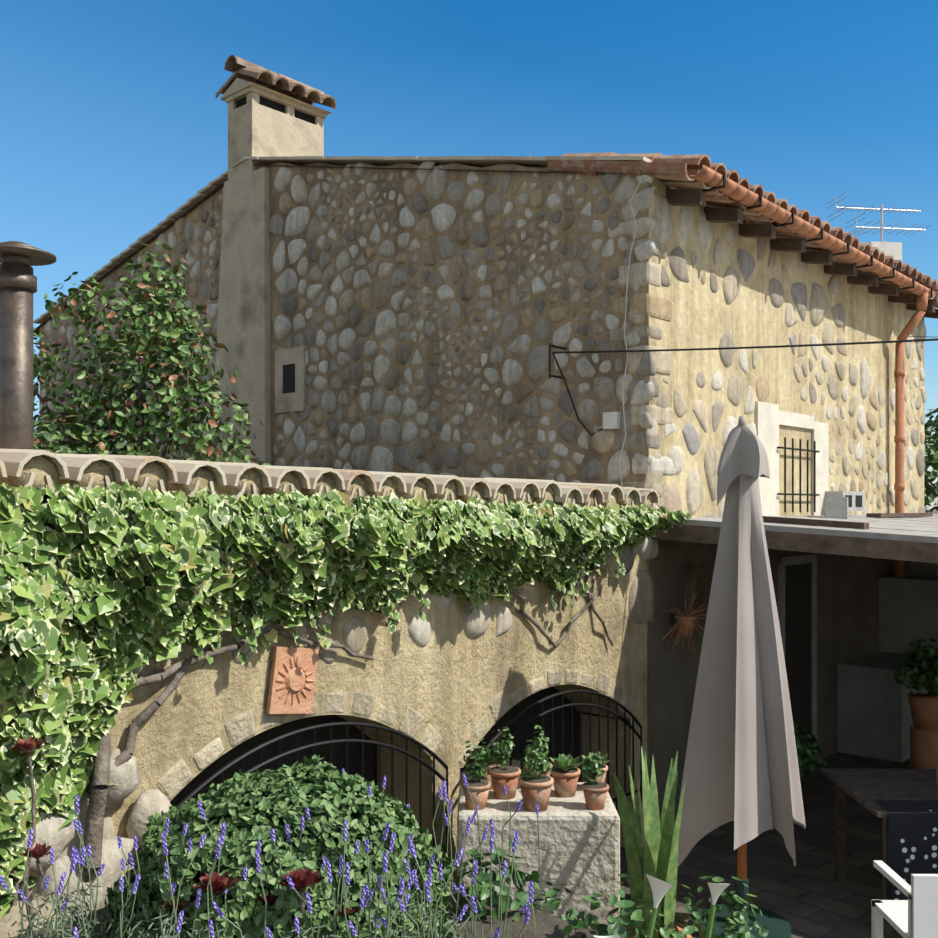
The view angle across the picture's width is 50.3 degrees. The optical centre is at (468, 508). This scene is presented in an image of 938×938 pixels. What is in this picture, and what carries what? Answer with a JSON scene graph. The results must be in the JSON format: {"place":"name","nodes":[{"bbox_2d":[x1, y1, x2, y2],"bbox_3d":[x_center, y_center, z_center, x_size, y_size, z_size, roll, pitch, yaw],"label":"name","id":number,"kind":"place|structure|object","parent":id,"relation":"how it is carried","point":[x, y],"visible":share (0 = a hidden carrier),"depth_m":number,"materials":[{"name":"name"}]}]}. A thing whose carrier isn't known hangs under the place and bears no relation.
{"place":"outdoors","nodes":[
{"label":"outdoors","id":0,"kind":"place"},
{"bbox_2d":[33,241,282,465],"bbox_3d":[-2.869,-0.989,7.992,2.770,2.410,1.702,0,0,1],"label":"shrub","id":1,"kind":"object","parent":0,"point":[117,409],"depth_m":7.95,"materials":[{"name":"green plant"}]},
{"bbox_2d":[8,737,358,916],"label":"aeonium rosettes","id":2,"kind":"object","parent":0,"point":[302,880],"visible":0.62,"depth_m":3.23,"materials":[{"name":"red plant"}]},
{"bbox_2d":[39,162,648,775],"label":"stone wall","id":3,"kind":"structure","parent":0,"point":[607,264],"depth_m":9.01,"materials":[{"name":"grey stone"}]},
{"bbox_2d":[211,86,325,465],"bbox_3d":[-2.289,-1.025,11.478,1.260,7.130,1.070,0,0,42],"label":"house chimney","id":4,"kind":"object","parent":3,"relation":"attached to","point":[255,128],"visible":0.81,"depth_m":10.98,"materials":[{"name":"beige paint"}]},
{"bbox_2d":[220,78,330,114],"bbox_3d":[-2.196,-4.665,11.409,0.650,0.150,1.090,0,0,42],"label":"chimney cap","id":5,"kind":"object","parent":4,"relation":"on","point":[237,85],"visible":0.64,"depth_m":11.06,"materials":[{"name":"beige concrete"}]},
{"bbox_2d":[215,55,336,108],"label":"chimney roof tiles","id":6,"kind":"object","parent":5,"relation":"on","point":[241,68],"visible":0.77,"depth_m":11.17,"materials":[{"name":"brown ceramic"}]},
{"bbox_2d":[236,96,314,123],"bbox_3d":[-2.196,-4.485,11.409,0.370,0.110,0.930,0,0,42],"label":"chimney vent","id":7,"kind":"object","parent":4,"relation":"in","point":[268,103],"visible":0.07,"depth_m":11.19,"materials":[{"name":"black"}]},
{"bbox_2d":[283,363,294,393],"bbox_3d":[-1.891,-1.360,10.495,0.200,0.300,0.010,0,0,42],"label":"small window","id":8,"kind":"structure","parent":3,"relation":"in","point":[288,378],"depth_m":10.48,"materials":[{"name":"black glass"}]},
{"bbox_2d":[275,346,305,413],"bbox_3d":[-1.880,-1.345,10.508,0.480,0.670,0.035,0,0,42],"label":"window surround","id":9,"kind":"object","parent":3,"relation":"attached to","point":[295,401],"visible":0.86,"depth_m":10.47,"materials":[{"name":"grey concrete"}]},
{"bbox_2d":[38,161,655,764],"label":"wall stones","id":10,"kind":"object","parent":3,"relation":"in","point":[442,219],"visible":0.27,"depth_m":9.14,"materials":[{"name":"grey stone"}]},
{"bbox_2d":[33,165,937,336],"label":"roof underside","id":11,"kind":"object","parent":3,"relation":"on","point":[36,331],"depth_m":10.44,"materials":[{"name":"brown wood"}]},
{"bbox_2d":[33,156,650,323],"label":"house verge tiles","id":12,"kind":"object","parent":11,"relation":"on","point":[474,161],"visible":0.42,"depth_m":10.02,"materials":[{"name":"brown ceramic"}]},
{"bbox_2d":[547,152,937,306],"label":"roof tiles","id":13,"kind":"object","parent":11,"relation":"on","point":[660,164],"visible":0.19,"depth_m":8.09,"materials":[{"name":"brown ceramic"}]},
{"bbox_2d":[619,174,643,486],"bbox_3d":[1.239,-1.261,7.711,0.268,2.603,0.015,0,0,41],"label":"cable","id":14,"kind":"object","parent":3,"relation":"attached to","point":[624,329],"visible":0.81,"depth_m":7.73,"materials":[{"name":"white"}]},
{"bbox_2d":[549,290,937,435],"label":"black cables","id":15,"kind":"object","parent":3,"relation":"attached to","point":[692,349],"visible":0.85,"depth_m":7.56,"materials":[{"name":"black plastic"}]},
{"bbox_2d":[0,0,937,508],"label":"sky","id":16,"kind":"structure","parent":0,"point":[112,118],"materials":[{"name":"blue"}]},
{"bbox_2d":[603,412,620,428],"bbox_3d":[1.119,-0.685,7.824,0.130,0.130,0.060,0,0,42],"label":"junction box","id":17,"kind":"object","parent":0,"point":[611,420],"visible":0.93,"depth_m":7.79,"materials":[{"name":"white paint"}]},
{"bbox_2d":[593,874,729,937],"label":"calla lilies","id":18,"kind":"object","parent":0,"point":[660,888],"depth_m":2.49,"materials":[{"name":"white plant"}]},
{"bbox_2d":[684,562,712,624],"bbox_3d":[1.834,0.685,7.957,0.068,0.505,0.416,0,0,42],"label":"dried wreath","id":19,"kind":"object","parent":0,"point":[697,569],"visible":0.83,"depth_m":7.92,"materials":[{"name":"brown plant"}]},
{"bbox_2d":[620,752,909,937],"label":"patio floor","id":20,"kind":"structure","parent":0,"point":[807,896],"depth_m":7.06,"materials":[{"name":"brown tile"}]},
{"bbox_2d":[457,782,619,928],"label":"stone block","id":21,"kind":"structure","parent":20,"relation":"on","point":[579,848],"depth_m":5.25,"materials":[{"name":"beige stone"}]},
{"bbox_2d":[461,761,608,811],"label":"terracotta pots","id":22,"kind":"object","parent":21,"relation":"on","point":[565,786],"visible":0.62,"depth_m":5.34,"materials":[{"name":"orange ceramic"}]},
{"bbox_2d":[467,761,606,788],"bbox_3d":[0.378,1.474,5.551,0.810,0.056,0.568,0,0,1],"label":"pot rim","id":23,"kind":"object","parent":22,"relation":"in","point":[499,769],"depth_m":5.39,"materials":[{"name":"orange ceramic"}]},
{"bbox_2d":[463,725,610,784],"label":"potted plants","id":24,"kind":"object","parent":23,"relation":"on","point":[498,751],"visible":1,"depth_m":5.40,"materials":[{"name":"green plant"}]},
{"bbox_2d":[450,839,768,937],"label":"low plants","id":25,"kind":"object","parent":20,"relation":"on","point":[616,924],"visible":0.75,"depth_m":3.90,"materials":[{"name":"green plant"}]},
{"bbox_2d":[625,926,691,937],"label":"sansevieria pot","id":26,"kind":"object","parent":20,"relation":"on","point":[632,935],"visible":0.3,"depth_m":4.98,"materials":[{"name":"orange ceramic"}]},
{"bbox_2d":[613,746,685,937],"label":"sansevieria leaves","id":27,"kind":"object","parent":26,"relation":"in","point":[651,840],"visible":0.83,"depth_m":4.90,"materials":[{"name":"green plant"}]},
{"bbox_2d":[694,878,790,937],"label":"parasol base","id":28,"kind":"object","parent":20,"relation":"on","point":[776,925],"visible":0.44,"depth_m":5.96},
{"bbox_2d":[737,843,746,879],"bbox_3d":[1.636,0.990,5.984,0.056,2.900,0.056,0,0,1],"label":"parasol pole","id":29,"kind":"object","parent":28,"relation":"in","point":[741,862],"visible":0.03,"depth_m":5.96,"materials":[{"name":"brown wood"}]},
{"bbox_2d":[678,474,805,865],"bbox_3d":[1.629,0.919,6.012,0.838,2.599,0.874,0,0,1],"label":"closed patio umbrella","id":30,"kind":"object","parent":29,"relation":"on","point":[741,768],"visible":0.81,"depth_m":5.88,"materials":[{"name":"grey fabric"}]},
{"bbox_2d":[717,416,769,505],"bbox_3d":[1.618,-0.281,5.964,0.287,0.538,0.417,0,0,25],"label":"umbrella top cap","id":31,"kind":"object","parent":30,"relation":"on","point":[743,451],"visible":1,"depth_m":5.91,"materials":[{"name":"grey fabric"}]},
{"bbox_2d":[651,524,937,562],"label":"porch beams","id":32,"kind":"structure","parent":20,"relation":"on","point":[927,552],"depth_m":6.68,"materials":[{"name":"brown wood"}]},
{"bbox_2d":[671,513,937,542],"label":"porch roof planks","id":33,"kind":"object","parent":32,"relation":"on","point":[920,529],"visible":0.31,"depth_m":7.27,"materials":[{"name":"grey wood"}]},
{"bbox_2d":[825,491,863,517],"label":"porch concrete blocks","id":34,"kind":"object","parent":33,"relation":"on","point":[836,504],"depth_m":9.31,"materials":[{"name":"grey concrete"}]},
{"bbox_2d":[845,495,861,506],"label":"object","id":35,"kind":"object","parent":34,"relation":"attached to","point":[858,500],"visible":0.89,"depth_m":10.10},
{"bbox_2d":[763,513,932,528],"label":"porch loose planks","id":36,"kind":"object","parent":33,"relation":"on","point":[818,522],"visible":0.79,"depth_m":7.22,"materials":[{"name":"brown wood"}]},
{"bbox_2d":[821,766,937,933],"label":"table","id":37,"kind":"object","parent":20,"relation":"on","point":[865,788],"depth_m":6.49,"materials":[{"name":"brown wood"}]},
{"bbox_2d":[874,800,937,899],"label":"tablecloth","id":38,"kind":"object","parent":37,"relation":"on","point":[913,837],"visible":0.71,"depth_m":5.86,"materials":[{"name":"black fabric"}]},
{"bbox_2d":[871,860,937,937],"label":"white plastic chair","id":39,"kind":"object","parent":20,"relation":"on","point":[915,915],"visible":1,"depth_m":4.89,"materials":[{"name":"white plastic"}]},
{"bbox_2d":[908,693,937,768],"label":"potted porch plants","id":40,"kind":"object","parent":20,"relation":"on","point":[924,737],"visible":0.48,"depth_m":9.36,"materials":[{"name":"ceramic"}]},
{"bbox_2d":[793,638,937,781],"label":"porch plant leaves","id":41,"kind":"object","parent":40,"relation":"attached to","point":[919,661],"visible":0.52,"depth_m":9.39,"materials":[{"name":"green plant"}]},
{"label":"raised bed","id":42,"kind":"object","parent":20,"relation":"on","visible":0},
{"bbox_2d":[0,768,539,937],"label":"lavender","id":43,"kind":"object","parent":42,"relation":"on","point":[388,931],"depth_m":3.18,"materials":[{"name":"plant"}]},
{"bbox_2d":[11,881,600,937],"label":"raised bed soil","id":44,"kind":"structure","parent":42,"relation":"on","point":[548,926],"depth_m":3.67,"materials":[{"name":"brown soil"}]},
{"bbox_2d":[11,755,345,937],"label":"flower stems","id":45,"kind":"object","parent":44,"relation":"on","point":[29,909],"visible":0.48,"depth_m":3.71,"materials":[{"name":"plant"}]},
{"bbox_2d":[104,755,459,937],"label":"santolina bush","id":46,"kind":"object","parent":44,"relation":"on","point":[288,795],"depth_m":3.40,"materials":[{"name":"green plant"}]},
{"bbox_2d":[620,509,937,853],"bbox_3d":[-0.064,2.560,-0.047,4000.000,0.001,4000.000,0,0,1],"label":"ground","id":47,"kind":"structure","parent":0,"point":[622,849],"depth_m":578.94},
{"bbox_2d":[84,547,646,882],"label":"wall","id":48,"kind":"structure","parent":47,"relation":"on","point":[450,681],"depth_m":5.93,"materials":[{"name":"beige paint"}]},
{"bbox_2d":[0,241,55,449],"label":"flue pipe","id":49,"kind":"object","parent":48,"relation":"attached to","point":[18,280],"visible":0.75,"depth_m":4.34,"materials":[{"name":"brown metal"}]},
{"bbox_2d":[0,747,170,937],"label":"boulder wall","id":50,"kind":"structure","parent":48,"relation":"attached to","point":[125,776],"depth_m":4.15,"materials":[{"name":"stone"}]},
{"bbox_2d":[267,646,318,713],"bbox_3d":[-0.880,0.870,5.038,0.045,0.364,0.313,0,0,42],"label":"sun plaque","id":51,"kind":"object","parent":48,"relation":"attached to","point":[292,680],"depth_m":5.02,"materials":[{"name":"ceramic"}]},
{"bbox_2d":[0,449,659,508],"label":"wall coping tiles","id":52,"kind":"object","parent":48,"relation":"on","point":[13,462],"depth_m":5.01,"materials":[{"name":"beige ceramic"}]},
{"bbox_2d":[28,537,658,893],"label":"stones","id":53,"kind":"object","parent":48,"relation":"attached to","point":[640,608],"depth_m":5.81,"materials":[{"name":"grey stone"}]},
{"bbox_2d":[0,478,691,918],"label":"ivy","id":54,"kind":"object","parent":48,"relation":"attached to","point":[84,636],"depth_m":4.36,"materials":[{"name":"green plant"}]},
{"bbox_2d":[69,551,624,807],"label":"ivy tendrils","id":55,"kind":"object","parent":54,"relation":"hanging from","point":[248,620],"visible":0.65,"depth_m":5.13,"materials":[{"name":"green plant"}]},
{"bbox_2d":[134,690,642,866],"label":"arch grilles","id":56,"kind":"object","parent":48,"relation":"attached to","point":[278,757],"depth_m":5.71,"materials":[{"name":"black metal"}]},
{"bbox_2d":[156,669,635,799],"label":"arch stones","id":57,"kind":"object","parent":48,"relation":"attached to","point":[174,780],"depth_m":5.52,"materials":[{"name":"stone"}]},
{"bbox_2d":[138,685,598,853],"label":"cellar interior wall","id":58,"kind":"structure","parent":47,"relation":"on","point":[323,752],"depth_m":5.97,"materials":[{"name":"grey"}]},
{"bbox_2d":[649,178,923,516],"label":"house side wall","id":59,"kind":"structure","parent":47,"relation":"on","point":[705,316],"depth_m":9.36,"materials":[{"name":"beige paint"}]},
{"bbox_2d":[608,192,675,508],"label":"corner stones","id":60,"kind":"object","parent":59,"relation":"attached to","point":[644,273],"visible":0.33,"depth_m":7.71,"materials":[{"name":"beige stone"}]},
{"bbox_2d":[658,587,705,656],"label":"dried flowers","id":61,"kind":"object","parent":59,"relation":"attached to","point":[680,615],"visible":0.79,"depth_m":7.73,"materials":[{"name":"brown plant"}]},
{"bbox_2d":[644,182,926,516],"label":"wall stones","id":62,"kind":"object","parent":59,"relation":"in","point":[670,498],"visible":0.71,"depth_m":9.05,"materials":[{"name":"grey stone"}]},
{"bbox_2d":[755,401,828,515],"bbox_3d":[3.114,-0.435,9.569,0.030,1.050,1.600,0,0,42],"label":"window surround","id":63,"kind":"object","parent":59,"relation":"attached to","point":[770,418],"visible":0.71,"depth_m":9.28,"materials":[{"name":"white paint"}]},
{"bbox_2d":[777,437,819,511],"bbox_3d":[3.155,-0.310,9.586,0.070,0.700,0.900,0,0,42],"label":"window grille","id":64,"kind":"object","parent":63,"relation":"attached to","point":[815,451],"visible":0.94,"depth_m":9.56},
{"bbox_2d":[666,189,937,318],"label":"rafter ends","id":65,"kind":"object","parent":59,"relation":"attached to","point":[682,197],"visible":0.83,"depth_m":9.13,"materials":[{"name":"brown wood"}]},
{"bbox_2d":[703,173,932,297],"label":"gutter brackets","id":66,"kind":"object","parent":65,"relation":"attached to","point":[760,205],"visible":0.6,"depth_m":8.99,"materials":[{"name":"brown metal"}]},
{"bbox_2d":[687,165,934,576],"bbox_3d":[3.388,-0.050,9.532,0.382,4.980,5.411,0,0,42],"label":"gutter downpipe","id":67,"kind":"object","parent":59,"relation":"attached to","point":[707,176],"visible":0.88,"depth_m":10.27,"materials":[{"name":"orange metal"}]},
{"bbox_2d":[924,408,937,512],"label":"tree","id":68,"kind":"object","parent":47,"relation":"on","point":[930,459],"depth_m":13.47,"materials":[{"name":"green plant"}]},
{"bbox_2d":[649,539,910,827],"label":"wall","id":69,"kind":"structure","parent":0,"point":[847,608],"depth_m":8.24,"materials":[{"name":"paint"}]},
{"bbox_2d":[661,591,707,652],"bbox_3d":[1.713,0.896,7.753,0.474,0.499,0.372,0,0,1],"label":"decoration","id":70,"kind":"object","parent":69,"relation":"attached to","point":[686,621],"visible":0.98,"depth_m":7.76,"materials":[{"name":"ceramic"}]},
{"bbox_2d":[778,554,816,738],"bbox_3d":[3.168,1.500,9.622,0.040,2.080,0.810,0,0,42],"label":"door frame","id":71,"kind":"object","parent":69,"relation":"in","point":[783,562],"visible":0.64,"depth_m":9.85,"materials":[{"name":"grey wood"}]},
{"bbox_2d":[785,563,811,745],"bbox_3d":[3.160,1.540,9.629,0.020,2.000,0.650,0,0,42],"label":"house door","id":72,"kind":"structure","parent":71,"relation":"in","point":[798,621],"depth_m":9.65,"materials":[{"name":"brown wood"}]},
{"bbox_2d":[826,192,931,241],"bbox_3d":[5.269,-3.214,12.779,1.226,1.473,0.600,0,0,-8],"label":"yagi antenna","id":73,"kind":"object","parent":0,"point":[881,209],"visible":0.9,"depth_m":12.77,"materials":[{"name":"silver metal"}]},
{"bbox_2d":[869,241,901,260],"bbox_3d":[5.291,-3.230,12.782,0.420,0.300,0.200,0,0,-8],"label":"antenna box","id":74,"kind":"object","parent":73,"relation":"attached to","point":[894,249],"visible":0.43,"depth_m":12.69,"materials":[{"name":"white paint"}]},
{"bbox_2d":[838,561,937,761],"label":"outdoor kitchen","id":75,"kind":"object","parent":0,"point":[875,720],"visible":0.7,"depth_m":10.34,"materials":[{"name":"grey concrete"}]}
]}

